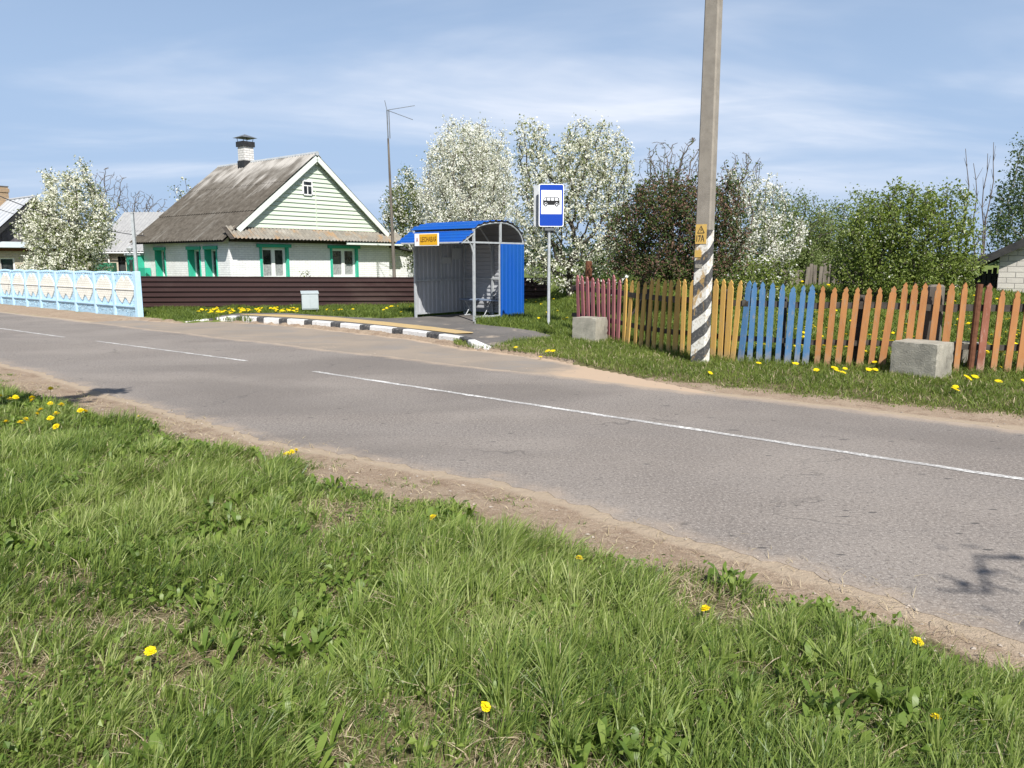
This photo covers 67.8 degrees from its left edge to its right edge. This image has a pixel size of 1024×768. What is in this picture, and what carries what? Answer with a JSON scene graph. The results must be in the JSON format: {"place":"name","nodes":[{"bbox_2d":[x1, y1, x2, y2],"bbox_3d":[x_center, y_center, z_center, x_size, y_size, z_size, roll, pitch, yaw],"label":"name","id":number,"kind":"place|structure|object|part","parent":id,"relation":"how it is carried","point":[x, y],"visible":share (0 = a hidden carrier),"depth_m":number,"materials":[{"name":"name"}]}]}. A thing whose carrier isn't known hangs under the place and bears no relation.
{"place":"outdoors","nodes":[
{"label":"outdoors","id":0,"kind":"place"},
{"bbox_2d":[215,313,549,348],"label":"pavement","id":1,"kind":"structure","parent":0,"point":[489,335],"depth_m":18.57,"materials":[{"name":"grey concrete"}]},
{"bbox_2d":[243,314,472,332],"bbox_3d":[-4.232,-1.644,19.893,9.451,0.001,1.197,8,12,41],"label":"tactile strip","id":2,"kind":"object","parent":1,"relation":"on","point":[381,323],"visible":1,"depth_m":19.43,"materials":[{"name":"yellow concrete"}]},
{"bbox_2d":[395,220,524,323],"bbox_3d":[-1.422,-3.097,20.976,2.458,2.733,2.653,7,12,38],"label":"bus shelter","id":3,"kind":"object","parent":1,"relation":"on","point":[453,262],"visible":0.96,"depth_m":21.46,"materials":[{"name":"metal"}]},
{"bbox_2d":[459,298,498,315],"bbox_3d":[-0.704,-2.182,21.771,1.830,0.488,0.410,7,12,38],"label":"bench","id":4,"kind":"object","parent":1,"relation":"on","point":[480,299],"visible":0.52,"depth_m":21.83,"materials":[{"name":"grey metal"}]},
{"bbox_2d":[0,312,1023,642],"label":"road","id":5,"kind":"structure","parent":0,"point":[954,538],"depth_m":7.11,"materials":[{"name":"grey asphalt"}]},
{"bbox_2d":[0,328,62,336],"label":"road marking","id":6,"kind":"object","parent":5,"relation":"on","point":[32,332],"visible":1,"depth_m":18.33,"materials":[{"name":"paint"}]},
{"bbox_2d":[97,341,247,360],"bbox_3d":[-6.768,-0.664,14.764,5.481,0.001,0.090,7,11,36],"label":"road marking","id":7,"kind":"object","parent":5,"relation":"on","point":[175,351],"visible":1,"depth_m":14.48,"materials":[{"name":"paint"}]},
{"bbox_2d":[8,341,1023,660],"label":"pebbles","id":8,"kind":"object","parent":5,"relation":"on","point":[556,509],"visible":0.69,"depth_m":5.70,"materials":[{"name":"grey stone"}]},
{"bbox_2d":[312,371,1023,479],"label":"road marking","id":9,"kind":"object","parent":5,"relation":"on","point":[920,463],"visible":1,"depth_m":7.59,"materials":[{"name":"paint"}]},
{"bbox_2d":[0,262,1023,767],"bbox_3d":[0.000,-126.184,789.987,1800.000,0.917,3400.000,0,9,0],"label":"ground","id":10,"kind":"structure","parent":0,"point":[570,516],"depth_m":4.70,"materials":[{"name":"beige soil"}]},
{"bbox_2d":[0,186,101,271],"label":"village house","id":11,"kind":"structure","parent":10,"relation":"on","point":[12,248],"depth_m":35.84,"materials":[{"name":"beige brick"}]},
{"bbox_2d":[0,258,14,271],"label":"window","id":12,"kind":"structure","parent":11,"relation":"in","point":[5,263],"depth_m":35.74,"materials":[{"name":"white paint"}]},
{"bbox_2d":[9,155,121,273],"bbox_3d":[-17.815,-6.099,30.340,3.978,5.906,3.786,8,12,39],"label":"pear tree","id":13,"kind":"object","parent":10,"relation":"on","point":[76,241],"visible":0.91,"depth_m":29.91,"materials":[{"name":"white plant"}]},
{"bbox_2d":[0,269,143,316],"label":"concrete fence","id":14,"kind":"object","parent":10,"relation":"on","point":[110,293],"visible":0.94,"depth_m":25.28,"materials":[{"name":"blue paint"}]},
{"bbox_2d":[95,263,116,271],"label":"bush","id":15,"kind":"object","parent":10,"relation":"on","point":[114,268],"visible":0.21,"depth_m":38.77,"materials":[{"name":"green plant"}]},
{"bbox_2d":[85,167,128,223],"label":"bare tree","id":16,"kind":"object","parent":10,"relation":"on","point":[107,192],"visible":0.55,"depth_m":44.75,"materials":[{"name":"grey plant"}]},
{"bbox_2d":[99,212,163,274],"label":"shed","id":17,"kind":"structure","parent":10,"relation":"on","point":[144,220],"depth_m":41.51,"materials":[{"name":"beige brick"}]},
{"bbox_2d":[119,256,125,270],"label":"window","id":18,"kind":"structure","parent":17,"relation":"in","point":[122,261],"depth_m":40.79,"materials":[{"name":"black glass"}]},
{"bbox_2d":[130,213,137,270],"bbox_3d":[-14.871,-4.945,30.097,0.120,3.575,0.120,0,9,0],"label":"service post","id":19,"kind":"object","parent":10,"relation":"on","point":[134,241],"visible":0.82,"depth_m":29.97,"materials":[{"name":"grey metal"}]},
{"bbox_2d":[118,191,167,217],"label":"bare tree","id":20,"kind":"object","parent":10,"relation":"on","point":[146,208],"visible":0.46,"depth_m":48.61,"materials":[{"name":"grey plant"}]},
{"bbox_2d":[144,646,156,679],"bbox_3d":[-1.379,1.086,2.916,0.044,0.170,0.042,0,9,0],"label":"dandelion","id":21,"kind":"object","parent":10,"relation":"on","point":[150,650],"visible":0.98,"depth_m":2.90,"materials":[{"name":"yellow plant"}]},
{"bbox_2d":[170,177,191,200],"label":"fruit tree","id":22,"kind":"object","parent":10,"relation":"on","point":[177,190],"visible":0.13,"depth_m":46.61,"materials":[{"name":"grey plant"}]},
{"bbox_2d":[124,134,413,276],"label":"village house","id":23,"kind":"structure","parent":10,"relation":"on","point":[315,213],"depth_m":31.26,"materials":[{"name":"brick"}]},
{"bbox_2d":[0,196,143,235],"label":"overhead wire","id":24,"kind":"object","parent":23,"relation":"attached to","point":[61,218],"visible":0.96,"depth_m":28.54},
{"bbox_2d":[153,247,166,275],"bbox_3d":[-14.629,-5.002,32.026,1.006,1.475,0.400,7,12,38],"label":"window","id":25,"kind":"structure","parent":23,"relation":"in","point":[162,249],"depth_m":32.08,"materials":[{"name":"white paint"}]},
{"bbox_2d":[185,246,201,275],"bbox_3d":[-12.507,-4.728,30.326,1.098,1.475,0.400,7,12,38],"label":"window","id":26,"kind":"structure","parent":23,"relation":"in","point":[196,249],"depth_m":30.48,"materials":[{"name":"white paint"}]},
{"bbox_2d":[202,246,217,275],"bbox_3d":[-11.533,-4.602,29.542,1.031,1.475,0.400,7,12,38],"label":"window","id":27,"kind":"structure","parent":23,"relation":"in","point":[214,252],"depth_m":29.71,"materials":[{"name":"white paint"}]},
{"bbox_2d":[256,244,291,276],"bbox_3d":[-9.422,-4.745,30.154,0.240,1.562,1.552,7,12,38],"label":"window","id":28,"kind":"structure","parent":23,"relation":"in","point":[272,260],"depth_m":30.17,"materials":[{"name":"white paint"}]},
{"bbox_2d":[301,180,312,195],"bbox_3d":[-8.305,-7.951,30.859,0.100,0.608,0.481,7,12,38],"label":"attic window","id":29,"kind":"structure","parent":23,"relation":"in","point":[307,185],"depth_m":30.83,"materials":[{"name":"white paint"}]},
{"bbox_2d":[327,245,360,276],"bbox_3d":[-7.248,-5.173,32.809,0.240,1.562,1.721,7,12,38],"label":"window","id":30,"kind":"structure","parent":23,"relation":"in","point":[342,261],"depth_m":32.83,"materials":[{"name":"white paint"}]},
{"bbox_2d":[300,291,318,310],"bbox_3d":[-6.303,-2.494,23.766,0.540,0.814,0.440,-3,10,-17],"label":"utility cabinet","id":31,"kind":"object","parent":10,"relation":"on","point":[309,300],"visible":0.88,"depth_m":23.56,"materials":[{"name":"metal"}]},
{"bbox_3d":[-6.354,-2.540,23.524,0.226,0.420,0.012,-3,10,-17],"label":"door","id":32,"kind":"part","parent":31,"relation":"part of","materials":[{"name":"grey metal"}]},
{"bbox_3d":[-6.130,-2.551,23.593,0.226,0.420,0.012,-3,10,-17],"label":"door","id":33,"kind":"part","parent":31,"relation":"part of","materials":[{"name":"grey metal"}]},
{"bbox_2d":[185,316,490,350],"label":"kerb","id":34,"kind":"structure","parent":10,"relation":"on","point":[386,329],"depth_m":18.69,"materials":[{"name":"white concrete"}]},
{"bbox_2d":[141,276,550,307],"bbox_3d":[-5.565,-3.178,27.537,14.540,1.502,0.138,-2,9,-14],"label":"metal fence","id":35,"kind":"object","parent":10,"relation":"on","point":[197,291],"visible":0.42,"depth_m":26.75,"materials":[{"name":"metal"}]},
{"bbox_2d":[143,286,639,336],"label":"bank grass","id":36,"kind":"structure","parent":10,"relation":"on","point":[531,314],"depth_m":22.28,"materials":[{"name":"green plant"}]},
{"bbox_2d":[90,320,708,393],"bbox_3d":[-3.711,-0.970,16.712,18.840,0.001,2.978,7,12,38],"label":"bus bay","id":37,"kind":"object","parent":10,"relation":"on","point":[357,343],"visible":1,"depth_m":15.22,"materials":[{"name":"grey asphalt"}]},
{"bbox_2d":[384,100,414,276],"bbox_3d":[-4.197,-6.792,28.939,1.084,7.594,0.720,0,9,0],"label":"aerial mast","id":38,"kind":"object","parent":10,"relation":"on","point":[392,227],"visible":0.93,"depth_m":28.82,"materials":[{"name":"grey metal"}]},
{"bbox_2d":[0,373,801,605],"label":"sprouts","id":39,"kind":"object","parent":10,"relation":"on","point":[413,485],"visible":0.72,"depth_m":5.87,"materials":[{"name":"green plant"}]},
{"bbox_2d":[378,165,429,271],"bbox_3d":[-5.079,-7.302,36.320,2.596,6.333,2.672,-4,10,-21],"label":"cherry tree","id":40,"kind":"object","parent":10,"relation":"on","point":[400,212],"visible":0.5,"depth_m":35.75,"materials":[{"name":"white plant"}]},
{"bbox_2d":[408,114,520,258],"bbox_3d":[-2.139,-7.873,34.270,5.446,8.201,5.482,0,9,0],"label":"pear tree","id":41,"kind":"object","parent":10,"relation":"on","point":[475,177],"visible":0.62,"depth_m":33.22,"materials":[{"name":"grey plant"}]},
{"bbox_2d":[481,701,490,734],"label":"dandelion","id":42,"kind":"object","parent":10,"relation":"on","point":[486,706],"visible":0.98,"depth_m":2.57,"materials":[{"name":"yellow plant"}]},
{"bbox_2d":[0,391,1011,767],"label":"broad weeds","id":43,"kind":"object","parent":10,"relation":"on","point":[294,651],"visible":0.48,"depth_m":3.02,"materials":[{"name":"green plant"}]},
{"bbox_2d":[0,397,1020,767],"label":"clover","id":44,"kind":"object","parent":10,"relation":"on","point":[412,741],"visible":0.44,"depth_m":2.99,"materials":[{"name":"green plant"}]},
{"bbox_2d":[0,381,1023,767],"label":"verge grass","id":45,"kind":"structure","parent":10,"relation":"on","point":[132,493],"depth_m":3.13,"materials":[{"name":"plant"}]},
{"bbox_2d":[89,233,1004,269],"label":"woods","id":46,"kind":"object","parent":10,"relation":"on","point":[571,250],"visible":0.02,"depth_m":157.19,"materials":[{"name":"green plant"}]},
{"bbox_2d":[533,184,563,322],"bbox_3d":[0.841,-2.843,17.678,0.665,3.480,0.250,-1,9,-6],"label":"bus stop sign","id":47,"kind":"object","parent":10,"relation":"on","point":[548,207],"visible":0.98,"depth_m":17.40,"materials":[{"name":"metal"}]},
{"bbox_2d":[503,113,636,296],"bbox_3d":[1.903,-5.701,25.496,4.094,6.555,3.552,-6,11,-34],"label":"apple tree","id":48,"kind":"object","parent":10,"relation":"on","point":[582,145],"visible":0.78,"depth_m":25.02,"materials":[{"name":"white plant"}]},
{"bbox_2d":[585,261,591,314],"bbox_3d":[1.952,-2.293,19.385,0.209,1.657,0.202,0,9,0],"label":"old post","id":49,"kind":"object","parent":10,"relation":"on","point":[588,269],"visible":0.43,"depth_m":19.24,"materials":[{"name":"wood"}]},
{"bbox_2d":[572,316,607,342],"bbox_3d":[1.556,-1.066,15.206,0.554,0.539,0.449,7,11,38],"label":"concrete block","id":50,"kind":"object","parent":10,"relation":"on","point":[590,327],"depth_m":15.03,"materials":[{"name":"grey concrete"}]},
{"bbox_2d":[571,251,634,298],"bbox_3d":[2.654,-2.630,21.870,1.923,2.537,1.227,0,9,0],"label":"garden shrub","id":51,"kind":"object","parent":10,"relation":"on","point":[597,271],"visible":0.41,"depth_m":21.69,"materials":[{"name":"green plant"}]},
{"bbox_2d":[633,137,698,275],"bbox_3d":[6.233,-6.579,30.316,2.899,6.239,2.875,7,11,36],"label":"bare tree","id":52,"kind":"object","parent":10,"relation":"on","point":[680,164],"visible":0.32,"depth_m":29.90,"materials":[{"name":"brown plant"}]},
{"bbox_2d":[600,165,757,314],"bbox_3d":[3.929,-3.119,18.034,3.722,4.213,2.137,0,9,0],"label":"lilac bush","id":53,"kind":"object","parent":10,"relation":"on","point":[652,267],"visible":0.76,"depth_m":17.67,"materials":[{"name":"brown plant"}]},
{"bbox_2d":[700,604,709,621],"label":"dandelion","id":54,"kind":"object","parent":10,"relation":"on","point":[704,607],"visible":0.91,"depth_m":3.31,"materials":[{"name":"yellow plant"}]},
{"bbox_2d":[690,0,722,362],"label":"utility pole","id":55,"kind":"object","parent":10,"relation":"on","point":[704,241],"visible":0.95,"depth_m":11.97,"materials":[{"name":"concrete"}]},
{"bbox_2d":[452,323,1023,417],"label":"verge grass","id":56,"kind":"structure","parent":10,"relation":"on","point":[987,381],"depth_m":11.03,"materials":[{"name":"plant"}]},
{"bbox_2d":[715,152,763,276],"bbox_3d":[9.090,-6.614,31.363,2.344,5.730,2.093,0,9,0],"label":"bare tree","id":57,"kind":"object","parent":10,"relation":"on","point":[746,171],"visible":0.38,"depth_m":30.90,"materials":[{"name":"brown plant"}]},
{"bbox_2d":[717,247,806,299],"bbox_3d":[6.731,-2.639,20.863,2.701,2.182,1.359,0,9,0],"label":"garden shrub","id":58,"kind":"object","parent":10,"relation":"on","point":[766,276],"visible":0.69,"depth_m":20.69,"materials":[{"name":"green plant"}]},
{"bbox_2d":[713,162,818,290],"bbox_3d":[7.001,-4.148,22.211,2.963,4.531,2.859,-7,11,-35],"label":"plum tree","id":59,"kind":"object","parent":10,"relation":"on","point":[782,251],"visible":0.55,"depth_m":21.75,"materials":[{"name":"grey plant"}]},
{"bbox_2d":[572,275,1023,372],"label":"picket fence","id":60,"kind":"object","parent":10,"relation":"on","point":[931,307],"visible":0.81,"depth_m":12.06,"materials":[{"name":"red paint"}]},
{"bbox_2d":[754,185,841,279],"bbox_3d":[10.542,-5.365,28.574,3.508,4.526,3.473,0,9,0],"label":"willow shrub","id":61,"kind":"object","parent":10,"relation":"on","point":[818,226],"visible":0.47,"depth_m":28.04,"materials":[{"name":"green plant"}]},
{"bbox_2d":[782,263,857,285],"bbox_3d":[10.297,-3.606,25.431,2.566,0.855,0.188,0,9,0],"label":"plank fence","id":62,"kind":"object","parent":10,"relation":"on","point":[810,271],"visible":0.31,"depth_m":25.39,"materials":[{"name":"grey wood"}]},
{"bbox_2d":[778,182,885,279],"bbox_3d":[12.247,-5.479,29.428,3.972,4.492,3.988,7,12,37],"label":"young bush","id":63,"kind":"object","parent":10,"relation":"on","point":[839,220],"visible":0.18,"depth_m":29.06,"materials":[{"name":"green plant"}]},
{"bbox_2d":[821,241,877,296],"bbox_3d":[9.806,-2.951,21.870,1.719,2.279,1.255,0,9,0],"label":"garden shrub","id":64,"kind":"object","parent":10,"relation":"on","point":[833,268],"visible":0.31,"depth_m":21.75,"materials":[{"name":"green plant"}]},
{"bbox_2d":[736,290,1021,354],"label":"meadow dandelions","id":65,"kind":"object","parent":10,"relation":"on","point":[883,330],"visible":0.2,"depth_m":14.52,"materials":[{"name":"green plant"}]},
{"bbox_2d":[830,176,995,302],"bbox_3d":[10.585,-3.602,20.195,4.165,3.789,2.515,0,9,0],"label":"bird cherry bush","id":66,"kind":"object","parent":10,"relation":"on","point":[886,238],"visible":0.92,"depth_m":19.84,"materials":[{"name":"green plant"}]},
{"bbox_2d":[911,637,923,650],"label":"dandelion","id":67,"kind":"object","parent":10,"relation":"on","point":[915,639],"visible":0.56,"depth_m":3.18,"materials":[{"name":"yellow plant"}]},
{"bbox_2d":[889,339,953,378],"bbox_3d":[5.971,-0.343,11.108,0.549,0.559,0.644,-8,12,-38],"label":"concrete block","id":68,"kind":"object","parent":10,"relation":"on","point":[921,357],"depth_m":10.91,"materials":[{"name":"grey concrete"}]},
{"bbox_2d":[930,713,941,723],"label":"dandelion","id":69,"kind":"object","parent":10,"relation":"on","point":[932,715],"visible":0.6,"depth_m":2.63,"materials":[{"name":"yellow plant"}]},
{"bbox_2d":[953,341,978,366],"bbox_3d":[6.980,-0.412,11.728,0.340,0.479,0.299,7,12,38],"label":"concrete block","id":70,"kind":"object","parent":10,"relation":"on","point":[964,353],"depth_m":11.60,"materials":[{"name":"grey concrete"}]},
{"bbox_2d":[963,149,968,282],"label":"sapling","id":71,"kind":"object","parent":10,"relation":"on","point":[967,183],"visible":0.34,"depth_m":24.24,"materials":[{"name":"brown plant"}]},
{"bbox_2d":[972,163,982,272],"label":"sapling","id":72,"kind":"object","parent":10,"relation":"on","point":[975,207],"visible":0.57,"depth_m":24.33,"materials":[{"name":"brown plant"}]},
{"bbox_2d":[975,153,989,273],"bbox_3d":[15.136,-5.094,24.474,0.426,4.471,0.277,0,9,0],"label":"sapling","id":73,"kind":"object","parent":10,"relation":"on","point":[983,219],"visible":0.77,"depth_m":24.45,"materials":[{"name":"brown plant"}]},
{"bbox_2d":[954,239,1023,292],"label":"shed","id":74,"kind":"structure","parent":10,"relation":"on","point":[1010,274],"depth_m":23.56,"materials":[{"name":"white brick"}]},
{"bbox_2d":[982,142,995,266],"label":"sapling","id":75,"kind":"object","parent":10,"relation":"on","point":[989,202],"visible":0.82,"depth_m":24.36,"materials":[{"name":"grey plant"}]},
{"bbox_2d":[977,132,1023,252],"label":"birch tree","id":76,"kind":"object","parent":10,"relation":"on","point":[1000,224],"visible":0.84,"depth_m":42.94,"materials":[{"name":"green plant"}]},
{"bbox_2d":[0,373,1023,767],"bbox_3d":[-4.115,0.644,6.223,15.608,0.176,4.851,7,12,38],"label":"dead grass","id":77,"kind":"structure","parent":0,"point":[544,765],"depth_m":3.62,"materials":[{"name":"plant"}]},
{"bbox_2d":[0,0,1023,260],"label":"sky","id":78,"kind":"structure","parent":0,"point":[828,95],"materials":[{"name":"blue"}]},
{"bbox_2d":[536,275,1023,368],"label":"meadow grass","id":79,"kind":"structure","parent":0,"point":[1009,296],"depth_m":17.55,"materials":[{"name":"green plant"}]}
]}

